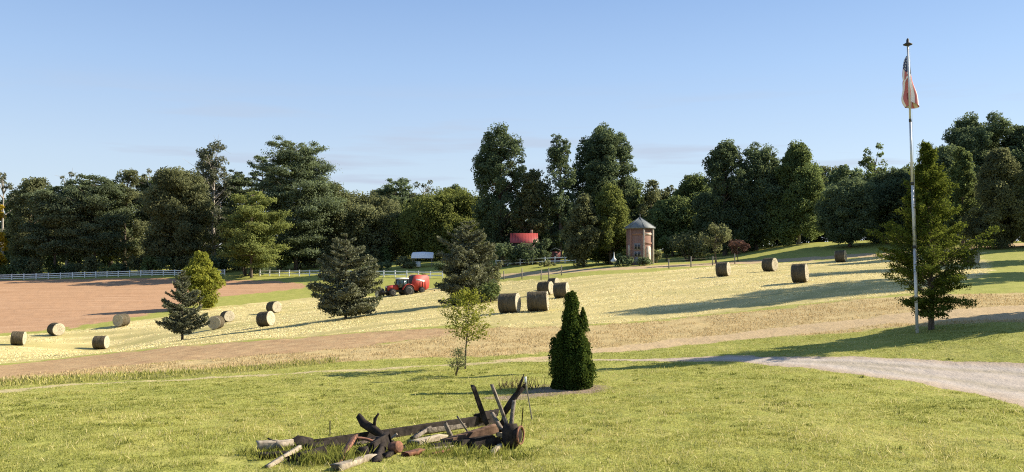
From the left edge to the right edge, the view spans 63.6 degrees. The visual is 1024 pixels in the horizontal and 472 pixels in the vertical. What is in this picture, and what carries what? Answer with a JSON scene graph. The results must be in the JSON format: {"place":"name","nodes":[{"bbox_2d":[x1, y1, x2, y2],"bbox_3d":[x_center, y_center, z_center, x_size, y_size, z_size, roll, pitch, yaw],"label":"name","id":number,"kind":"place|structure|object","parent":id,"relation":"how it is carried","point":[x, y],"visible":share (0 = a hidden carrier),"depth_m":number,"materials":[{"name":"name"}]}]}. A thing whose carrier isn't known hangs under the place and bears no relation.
{"place":"outdoors","nodes":[
{"label":"outdoors","id":0,"kind":"place"},
{"bbox_2d":[0,277,307,332],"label":"ploughed field","id":1,"kind":"structure","parent":0,"point":[35,304],"depth_m":146.82,"materials":[{"name":"brown soil"}]},
{"bbox_2d":[0,328,453,377],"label":"bare earth strip","id":2,"kind":"object","parent":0,"point":[253,348],"visible":0.91,"depth_m":50.80,"materials":[{"name":"brown soil"}]},
{"bbox_2d":[0,359,600,392],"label":"footworn path","id":3,"kind":"structure","parent":0,"point":[206,377],"depth_m":32.50,"materials":[{"name":"brown soil"}]},
{"bbox_2d":[220,432,543,469],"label":"tall grass","id":4,"kind":"structure","parent":0,"point":[334,455],"depth_m":13.62,"materials":[{"name":"green plant"}]},
{"bbox_2d":[0,252,994,363],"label":"hay field","id":5,"kind":"structure","parent":0,"point":[136,333],"depth_m":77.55,"materials":[{"name":"yellow plant"}]},
{"bbox_2d":[9,331,26,344],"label":"hay bale","id":6,"kind":"object","parent":5,"relation":"on","point":[18,337],"visible":1,"depth_m":87.55},
{"bbox_2d":[47,322,64,335],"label":"hay bale","id":7,"kind":"object","parent":5,"relation":"on","point":[56,329],"visible":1,"depth_m":98.36},
{"bbox_2d":[91,335,109,348],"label":"hay bale","id":8,"kind":"object","parent":5,"relation":"on","point":[100,342],"visible":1,"depth_m":91.00},
{"bbox_2d":[112,313,130,326],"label":"hay bale","id":9,"kind":"object","parent":5,"relation":"on","point":[121,320],"visible":1,"depth_m":103.54},
{"bbox_2d":[155,270,210,339],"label":"spruce tree","id":10,"kind":"object","parent":5,"relation":"on","point":[180,321],"visible":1,"depth_m":73.40,"materials":[{"name":"green plant"}]},
{"bbox_2d":[256,311,274,326],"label":"hay bale","id":11,"kind":"object","parent":5,"relation":"on","point":[265,318],"visible":0.96,"depth_m":85.33},
{"bbox_2d":[306,233,383,318],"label":"spruce tree","id":12,"kind":"object","parent":5,"relation":"on","point":[339,297],"visible":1,"depth_m":75.28,"materials":[{"name":"green plant"}]},
{"bbox_2d":[382,278,414,295],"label":"tractor","id":13,"kind":"object","parent":5,"relation":"on","point":[401,286],"visible":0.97,"depth_m":130.21,"materials":[{"name":"red paint"}]},
{"bbox_2d":[408,274,428,292],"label":"round baler","id":14,"kind":"object","parent":5,"relation":"on","point":[420,283],"visible":0.86,"depth_m":132.46,"materials":[{"name":"metal"}]},
{"bbox_2d":[434,220,503,304],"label":"spruce tree","id":15,"kind":"object","parent":5,"relation":"on","point":[469,265],"visible":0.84,"depth_m":80.80,"materials":[{"name":"green plant"}]},
{"bbox_2d":[476,279,501,302],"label":"bush","id":16,"kind":"object","parent":5,"relation":"on","point":[493,286],"visible":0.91,"depth_m":79.49,"materials":[{"name":"green plant"}]},
{"bbox_2d":[498,292,520,312],"bbox_3d":[-0.199,5.187,63.992,1.693,1.626,1.760,-4,-2,17],"label":"hay bale","id":17,"kind":"object","parent":5,"relation":"on","point":[509,302],"visible":0.98,"depth_m":63.39},
{"bbox_2d":[526,291,549,311],"bbox_3d":[2.029,5.055,64.334,1.838,1.642,1.757,-3,-1,9],"label":"hay bale","id":18,"kind":"object","parent":5,"relation":"on","point":[537,300],"visible":1,"depth_m":63.68},
{"bbox_2d":[553,282,569,297],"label":"hay bale","id":19,"kind":"object","parent":5,"relation":"on","point":[561,289],"visible":0.84,"depth_m":77.11},
{"bbox_2d":[715,262,730,276],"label":"hay bale","id":20,"kind":"object","parent":5,"relation":"on","point":[722,268],"visible":0.99,"depth_m":87.72},
{"bbox_2d":[762,258,777,271],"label":"hay bale","id":21,"kind":"object","parent":5,"relation":"on","point":[770,264],"visible":0.98,"depth_m":92.75},
{"bbox_2d":[790,263,808,282],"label":"hay bale","id":22,"kind":"object","parent":5,"relation":"on","point":[799,272],"visible":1,"depth_m":70.68},
{"bbox_2d":[0,240,1023,471],"bbox_3d":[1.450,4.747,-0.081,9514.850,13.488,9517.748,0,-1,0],"label":"lawn","id":23,"kind":"structure","parent":0,"point":[1006,276],"depth_m":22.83,"materials":[{"name":"green plant"}]},
{"bbox_2d":[0,204,9,266],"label":"broadleaf tree","id":24,"kind":"object","parent":23,"relation":"on","point":[4,242],"visible":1,"depth_m":196.20,"materials":[{"name":"green plant"}]},
{"bbox_2d":[0,172,15,254],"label":"broadleaf tree","id":25,"kind":"object","parent":23,"relation":"on","point":[3,181],"visible":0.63,"depth_m":217.69,"materials":[{"name":"green plant"}]},
{"bbox_2d":[0,191,38,262],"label":"broadleaf tree","id":26,"kind":"object","parent":23,"relation":"on","point":[6,210],"visible":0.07,"depth_m":222.67,"materials":[{"name":"green plant"}]},
{"bbox_2d":[7,254,36,277],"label":"bush","id":27,"kind":"object","parent":23,"relation":"on","point":[17,266],"visible":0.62,"depth_m":194.23,"materials":[{"name":"green plant"}]},
{"bbox_2d":[3,176,56,273],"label":"broadleaf tree","id":28,"kind":"object","parent":23,"relation":"on","point":[28,185],"visible":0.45,"depth_m":205.71,"materials":[{"name":"green plant"}]},
{"bbox_2d":[21,255,43,277],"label":"bush","id":29,"kind":"object","parent":23,"relation":"on","point":[34,265],"visible":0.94,"depth_m":194.19,"materials":[{"name":"green plant"}]},
{"bbox_2d":[14,185,97,268],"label":"pine tree","id":30,"kind":"object","parent":23,"relation":"on","point":[43,229],"visible":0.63,"depth_m":196.23,"materials":[{"name":"green plant"}]},
{"bbox_2d":[73,253,103,275],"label":"bush","id":31,"kind":"object","parent":23,"relation":"on","point":[89,264],"visible":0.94,"depth_m":193.89,"materials":[{"name":"green plant"}]},
{"bbox_2d":[35,173,142,260],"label":"pine tree","id":32,"kind":"object","parent":23,"relation":"on","point":[118,213],"visible":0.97,"depth_m":197.24,"materials":[{"name":"green plant"}]},
{"bbox_2d":[0,269,224,279],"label":"rail fence","id":33,"kind":"object","parent":23,"relation":"on","point":[95,274],"visible":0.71,"depth_m":187.31,"materials":[{"name":"white paint"}]},
{"bbox_2d":[101,168,150,262],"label":"broadleaf tree","id":34,"kind":"object","parent":23,"relation":"on","point":[128,176],"visible":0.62,"depth_m":205.76,"materials":[{"name":"green plant"}]},
{"bbox_2d":[121,174,152,263],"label":"broadleaf tree","id":35,"kind":"object","parent":23,"relation":"on","point":[142,186],"visible":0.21,"depth_m":225.44,"materials":[{"name":"green plant"}]},
{"bbox_2d":[140,254,162,273],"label":"bush","id":36,"kind":"object","parent":23,"relation":"on","point":[148,263],"visible":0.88,"depth_m":193.74,"materials":[{"name":"green plant"}]},
{"bbox_2d":[154,254,181,273],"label":"bush","id":37,"kind":"object","parent":23,"relation":"on","point":[164,261],"visible":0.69,"depth_m":192.97,"materials":[{"name":"green plant"}]},
{"bbox_2d":[0,357,338,386],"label":"weeds","id":38,"kind":"object","parent":23,"relation":"on","point":[85,377],"visible":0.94,"depth_m":34.36,"materials":[{"name":"green plant"}]},
{"bbox_2d":[138,165,216,271],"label":"broadleaf tree","id":39,"kind":"object","parent":23,"relation":"on","point":[183,220],"visible":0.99,"depth_m":194.97,"materials":[{"name":"green plant"}]},
{"bbox_2d":[178,250,225,308],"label":"maple tree","id":40,"kind":"object","parent":23,"relation":"on","point":[206,279],"visible":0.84,"depth_m":122.44,"materials":[{"name":"green plant"}]},
{"bbox_2d":[184,135,236,256],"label":"broadleaf tree","id":41,"kind":"object","parent":23,"relation":"on","point":[209,165],"visible":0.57,"depth_m":220.27,"materials":[{"name":"green plant"}]},
{"bbox_2d":[209,254,233,272],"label":"bush","id":42,"kind":"object","parent":23,"relation":"on","point":[219,263],"visible":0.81,"depth_m":192.59,"materials":[{"name":"green plant"}]},
{"bbox_2d":[215,173,249,252],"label":"broadleaf tree","id":43,"kind":"object","parent":23,"relation":"on","point":[224,203],"visible":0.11,"depth_m":225.86,"materials":[{"name":"green plant"}]},
{"bbox_2d":[215,169,261,248],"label":"pine tree","id":44,"kind":"object","parent":23,"relation":"on","point":[230,208],"visible":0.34,"depth_m":202.67,"materials":[{"name":"green plant"}]},
{"bbox_2d":[213,190,294,277],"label":"pine tree","id":45,"kind":"object","parent":23,"relation":"on","point":[246,239],"visible":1,"depth_m":176.65,"materials":[{"name":"green plant"}]},
{"bbox_2d":[237,155,279,246],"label":"pine tree","id":46,"kind":"object","parent":23,"relation":"on","point":[255,173],"visible":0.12,"depth_m":206.06,"materials":[{"name":"green plant"}]},
{"bbox_2d":[273,251,292,269],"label":"bush","id":47,"kind":"object","parent":23,"relation":"on","point":[284,262],"visible":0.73,"depth_m":191.87,"materials":[{"name":"green plant"}]},
{"bbox_2d":[245,135,354,269],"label":"pine tree","id":48,"kind":"object","parent":23,"relation":"on","point":[307,173],"visible":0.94,"depth_m":192.54,"materials":[{"name":"green plant"}]},
{"bbox_2d":[312,181,356,262],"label":"broadleaf tree","id":49,"kind":"object","parent":23,"relation":"on","point":[338,224],"visible":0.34,"depth_m":197.66,"materials":[{"name":"green plant"}]},
{"bbox_2d":[259,270,442,277],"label":"rail fence","id":50,"kind":"object","parent":23,"relation":"on","point":[383,274],"visible":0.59,"depth_m":165.98,"materials":[{"name":"white paint"}]},
{"bbox_2d":[330,453,376,470],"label":"pale plank","id":51,"kind":"object","parent":23,"relation":"on","point":[347,464],"visible":0.79,"depth_m":12.69,"materials":[{"name":"brown wood"}]},
{"bbox_2d":[327,189,404,261],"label":"broadleaf tree","id":52,"kind":"object","parent":23,"relation":"on","point":[372,218],"visible":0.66,"depth_m":200.29,"materials":[{"name":"green plant"}]},
{"bbox_2d":[356,413,383,436],"bbox_3d":[-2.563,3.572,15.323,0.848,0.564,0.187,-1,-1,31],"label":"gnarled log","id":53,"kind":"object","parent":23,"relation":"on","point":[370,427],"visible":0.81,"depth_m":15.32,"materials":[{"name":"brown wood"}]},
{"bbox_2d":[366,432,391,453],"bbox_3d":[-2.258,3.563,14.075,0.282,0.340,0.892,0,-1,19],"label":"rotten log","id":54,"kind":"object","parent":23,"relation":"on","point":[376,442],"visible":0.56,"depth_m":13.98,"materials":[{"name":"brown wood"}]},
{"bbox_2d":[372,430,388,462],"bbox_3d":[-2.174,3.548,13.802,0.162,0.238,1.750,0,-1,-3],"label":"rotten log","id":55,"kind":"object","parent":23,"relation":"on","point":[381,449],"visible":0.71,"depth_m":13.51,"materials":[{"name":"brown wood"}]},
{"bbox_2d":[370,177,414,251],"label":"pine tree","id":56,"kind":"object","parent":23,"relation":"on","point":[403,190],"visible":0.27,"depth_m":215.51,"materials":[{"name":"green plant"}]},
{"bbox_2d":[313,414,496,445],"bbox_3d":[-1.968,3.888,16.209,0.093,0.544,4.740,-1,-1,43],"label":"long board","id":57,"kind":"object","parent":23,"relation":"on","point":[473,421],"visible":0.38,"depth_m":16.17,"materials":[{"name":"brown wood"}]},
{"bbox_2d":[407,434,447,445],"bbox_3d":[-1.529,3.682,14.909,0.225,0.134,1.050,-1,-1,29],"label":"pale plank","id":58,"kind":"object","parent":23,"relation":"on","point":[435,437],"visible":0.78,"depth_m":14.88,"materials":[{"name":"brown wood"}]},
{"bbox_2d":[386,186,485,260],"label":"broadleaf tree","id":59,"kind":"object","parent":23,"relation":"on","point":[425,220],"visible":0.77,"depth_m":193.57,"materials":[{"name":"green plant"}]},
{"bbox_2d":[444,344,467,375],"bbox_3d":[-2.027,4.516,30.027,0.934,1.221,0.930,0,-1,17],"label":"shrub","id":60,"kind":"object","parent":23,"relation":"on","point":[458,362],"visible":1,"depth_m":29.96,"materials":[{"name":"green plant"}]},
{"bbox_2d":[427,435,494,447],"bbox_3d":[-0.903,3.694,14.761,1.492,0.144,0.144,1,-1,-41],"label":"dark plank","id":61,"kind":"object","parent":23,"relation":"on","point":[468,440],"visible":0.52,"depth_m":14.76,"materials":[{"name":"brown wood"}]},
{"bbox_2d":[437,286,498,368],"bbox_3d":[-1.741,3.619,32.278,2.286,3.366,2.226,0,-1,-15],"label":"sapling","id":62,"kind":"object","parent":23,"relation":"on","point":[467,293],"visible":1,"depth_m":32.24,"materials":[{"name":"green plant"}]},
{"bbox_2d":[440,424,498,441],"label":"timber beam","id":63,"kind":"structure","parent":23,"relation":"on","point":[491,429],"depth_m":15.12,"materials":[{"name":"brown wood"}]},
{"bbox_2d":[463,436,502,451],"bbox_3d":[-0.488,3.671,14.548,0.822,0.238,0.243,1,-1,-36],"label":"rotten log","id":64,"kind":"object","parent":23,"relation":"on","point":[492,442],"visible":0.66,"depth_m":14.49,"materials":[{"name":"brown wood"}]},
{"bbox_2d":[470,384,524,446],"bbox_3d":[-0.228,3.216,14.767,0.876,1.124,0.651,-1,-1,30],"label":"broken wagon wheel","id":65,"kind":"object","parent":23,"relation":"on","point":[512,432],"visible":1,"depth_m":14.72,"materials":[{"name":"brown wood"}]},
{"bbox_2d":[470,121,526,261],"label":"broadleaf tree","id":66,"kind":"object","parent":23,"relation":"on","point":[489,168],"visible":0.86,"depth_m":180.44,"materials":[{"name":"green plant"}]},
{"bbox_2d":[492,241,518,266],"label":"bush","id":67,"kind":"object","parent":23,"relation":"on","point":[505,248],"visible":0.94,"depth_m":166.88,"materials":[{"name":"green plant"}]},
{"bbox_2d":[0,164,1021,266],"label":"woodland","id":68,"kind":"object","parent":23,"relation":"on","point":[844,170],"depth_m":175.68,"materials":[{"name":"green plant"}]},
{"bbox_2d":[499,374,525,438],"bbox_3d":[0.006,3.192,15.245,0.525,1.330,0.569,0,-1,0],"label":"forked branch","id":69,"kind":"object","parent":23,"relation":"on","point":[514,396],"visible":0.78,"depth_m":15.06,"materials":[{"name":"brown wood"}]},
{"bbox_2d":[497,375,547,389],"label":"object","id":70,"kind":"object","parent":23,"relation":"on","point":[512,384],"visible":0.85,"depth_m":26.11,"materials":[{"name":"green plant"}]},
{"bbox_2d":[510,230,537,264],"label":"house","id":71,"kind":"structure","parent":23,"relation":"on","point":[516,239],"depth_m":170.20,"materials":[{"name":"red metal"}]},
{"bbox_2d":[513,241,547,264],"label":"bush","id":72,"kind":"object","parent":23,"relation":"on","point":[524,254],"visible":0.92,"depth_m":166.71,"materials":[{"name":"green plant"}]},
{"bbox_2d":[511,168,555,242],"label":"broadleaf tree","id":73,"kind":"object","parent":23,"relation":"on","point":[533,194],"visible":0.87,"depth_m":179.31,"materials":[{"name":"green plant"}]},
{"bbox_2d":[533,238,551,260],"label":"bush","id":74,"kind":"object","parent":23,"relation":"on","point":[544,243],"visible":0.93,"depth_m":166.97,"materials":[{"name":"green plant"}]},
{"bbox_2d":[480,384,606,400],"bbox_3d":[1.300,4.756,24.947,2.785,0.236,4.743,-1,-1,29],"label":"mulch bed","id":75,"kind":"object","parent":23,"relation":"on","point":[547,390],"visible":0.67,"depth_m":25.00,"materials":[{"name":"brown soil"}]},
{"bbox_2d":[547,290,598,390],"bbox_3d":[1.912,3.284,25.978,1.681,3.183,1.567,0,-1,0],"label":"arborvitae","id":76,"kind":"object","parent":75,"relation":"on","point":[571,364],"visible":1,"depth_m":25.60,"materials":[{"name":"green plant"}]},
{"bbox_2d":[542,133,576,258],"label":"broadleaf tree","id":77,"kind":"object","parent":23,"relation":"on","point":[558,156],"visible":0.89,"depth_m":179.89,"materials":[{"name":"green plant"}]},
{"bbox_2d":[559,193,605,267],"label":"broadleaf tree","id":78,"kind":"object","parent":23,"relation":"on","point":[582,243],"visible":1,"depth_m":143.45,"materials":[{"name":"green plant"}]},
{"bbox_2d":[566,121,643,252],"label":"broadleaf tree","id":79,"kind":"object","parent":23,"relation":"on","point":[601,151],"visible":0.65,"depth_m":186.34,"materials":[{"name":"green plant"}]},
{"bbox_2d":[584,182,633,263],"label":"broadleaf tree","id":80,"kind":"object","parent":23,"relation":"on","point":[611,209],"visible":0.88,"depth_m":145.39,"materials":[{"name":"green plant"}]},
{"bbox_2d":[619,175,647,218],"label":"broadleaf tree","id":81,"kind":"object","parent":23,"relation":"on","point":[637,193],"visible":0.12,"depth_m":190.06,"materials":[{"name":"green plant"}]},
{"bbox_2d":[624,216,655,264],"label":"brick tower","id":82,"kind":"structure","parent":23,"relation":"on","point":[639,236],"depth_m":134.50,"materials":[{"name":"brick"}]},
{"bbox_2d":[636,179,661,249],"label":"broadleaf tree","id":83,"kind":"object","parent":23,"relation":"on","point":[651,195],"visible":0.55,"depth_m":184.94,"materials":[{"name":"green plant"}]},
{"bbox_2d":[642,185,676,248],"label":"broadleaf tree","id":84,"kind":"object","parent":23,"relation":"on","point":[666,193],"visible":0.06,"depth_m":190.20,"materials":[{"name":"green plant"}]},
{"bbox_2d":[642,194,700,255],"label":"broadleaf tree","id":85,"kind":"object","parent":23,"relation":"on","point":[669,217],"visible":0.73,"depth_m":164.98,"materials":[{"name":"green plant"}]},
{"bbox_2d":[667,230,710,260],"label":"bush","id":86,"kind":"object","parent":23,"relation":"on","point":[700,249],"visible":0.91,"depth_m":144.41,"materials":[{"name":"green plant"}]},
{"bbox_2d":[673,172,715,251],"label":"broadleaf tree","id":87,"kind":"object","parent":23,"relation":"on","point":[689,187],"visible":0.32,"depth_m":170.23,"materials":[{"name":"green plant"}]},
{"bbox_2d":[697,220,731,263],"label":"ornamental tree","id":88,"kind":"object","parent":23,"relation":"on","point":[723,235],"visible":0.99,"depth_m":125.43,"materials":[{"name":"green plant"}]},
{"bbox_2d":[691,138,751,255],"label":"broadleaf tree","id":89,"kind":"object","parent":23,"relation":"on","point":[723,161],"visible":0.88,"depth_m":153.67,"materials":[{"name":"green plant"}]},
{"bbox_2d":[722,239,749,261],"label":"ornamental tree","id":90,"kind":"object","parent":23,"relation":"on","point":[737,243],"visible":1,"depth_m":126.94,"materials":[{"name":"red plant"}]},
{"bbox_2d":[722,141,784,251],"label":"broadleaf tree","id":91,"kind":"object","parent":23,"relation":"on","point":[762,188],"visible":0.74,"depth_m":154.65,"materials":[{"name":"green plant"}]},
{"bbox_2d":[763,139,827,245],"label":"broadleaf tree","id":92,"kind":"object","parent":23,"relation":"on","point":[798,175],"visible":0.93,"depth_m":150.46,"materials":[{"name":"green plant"}]},
{"bbox_2d":[812,175,880,246],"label":"broadleaf tree","id":93,"kind":"object","parent":23,"relation":"on","point":[849,203],"visible":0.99,"depth_m":131.64,"materials":[{"name":"green plant"}]},
{"bbox_2d":[858,142,887,181],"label":"broadleaf tree","id":94,"kind":"object","parent":23,"relation":"on","point":[870,167],"visible":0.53,"depth_m":168.12,"materials":[{"name":"green plant"}]},
{"bbox_2d":[863,166,911,243],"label":"broadleaf tree","id":95,"kind":"object","parent":23,"relation":"on","point":[891,190],"visible":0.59,"depth_m":135.41,"materials":[{"name":"green plant"}]},
{"bbox_2d":[903,38,918,332],"bbox_3d":[16.591,-1.954,34.307,0.524,12.611,0.370,0,-1,24],"label":"flagpole","id":96,"kind":"object","parent":23,"relation":"on","point":[907,43],"visible":0.98,"depth_m":34.30,"materials":[{"name":"silver metal"}]},
{"bbox_2d":[901,56,918,108],"bbox_3d":[16.696,-6.456,34.587,0.734,2.184,0.338,0,-1,0],"label":"flag","id":97,"kind":"object","parent":96,"relation":"attached to","point":[914,101],"visible":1,"depth_m":34.51,"materials":[{"name":"fabric"}]},
{"bbox_2d":[863,139,1003,329],"bbox_3d":[17.671,0.018,34.762,4.368,8.296,5.000,1,-1,-35],"label":"young conifer","id":98,"kind":"object","parent":23,"relation":"on","point":[928,176],"visible":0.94,"depth_m":34.59,"materials":[{"name":"green plant"}]},
{"bbox_2d":[909,143,984,243],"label":"broadleaf tree","id":99,"kind":"object","parent":23,"relation":"on","point":[944,153],"visible":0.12,"depth_m":125.65,"materials":[{"name":"green plant"}]},
{"bbox_2d":[944,146,979,245],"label":"broadleaf tree","id":100,"kind":"object","parent":23,"relation":"on","point":[961,170],"visible":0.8,"depth_m":117.15,"materials":[{"name":"green plant"}]},
{"bbox_2d":[937,110,1023,234],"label":"broadleaf tree","id":101,"kind":"object","parent":23,"relation":"on","point":[974,137],"visible":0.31,"depth_m":131.19,"materials":[{"name":"green plant"}]},
{"bbox_2d":[957,147,1023,248],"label":"broadleaf tree","id":102,"kind":"object","parent":23,"relation":"on","point":[1005,212],"visible":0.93,"depth_m":110.66,"materials":[{"name":"green plant"}]},
{"bbox_2d":[999,124,1023,240],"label":"broadleaf tree","id":103,"kind":"object","parent":23,"relation":"on","point":[1017,139],"visible":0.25,"depth_m":131.79,"materials":[{"name":"green plant"}]},
{"bbox_2d":[0,293,1023,381],"bbox_3d":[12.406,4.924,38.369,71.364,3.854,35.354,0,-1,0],"label":"dry grass verge","id":104,"kind":"structure","parent":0,"point":[665,324],"depth_m":44.76,"materials":[{"name":"beige plant"}]},
{"bbox_2d":[0,0,1023,249],"label":"sky","id":105,"kind":"structure","parent":0,"point":[412,90],"materials":[{"name":"blue"}]},
{"bbox_2d":[494,305,1023,360],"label":"dirt track","id":106,"kind":"structure","parent":0,"point":[999,312],"depth_m":40.28,"materials":[{"name":"brown soil"}]},
{"bbox_2d":[501,243,1023,277],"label":"farm drive","id":107,"kind":"structure","parent":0,"point":[533,273],"depth_m":124.97,"materials":[{"name":"grey gravel"}]},
{"bbox_2d":[593,355,1023,405],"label":"gravel lane","id":108,"kind":"structure","parent":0,"point":[1002,380],"depth_m":26.73,"materials":[{"name":"beige gravel"}]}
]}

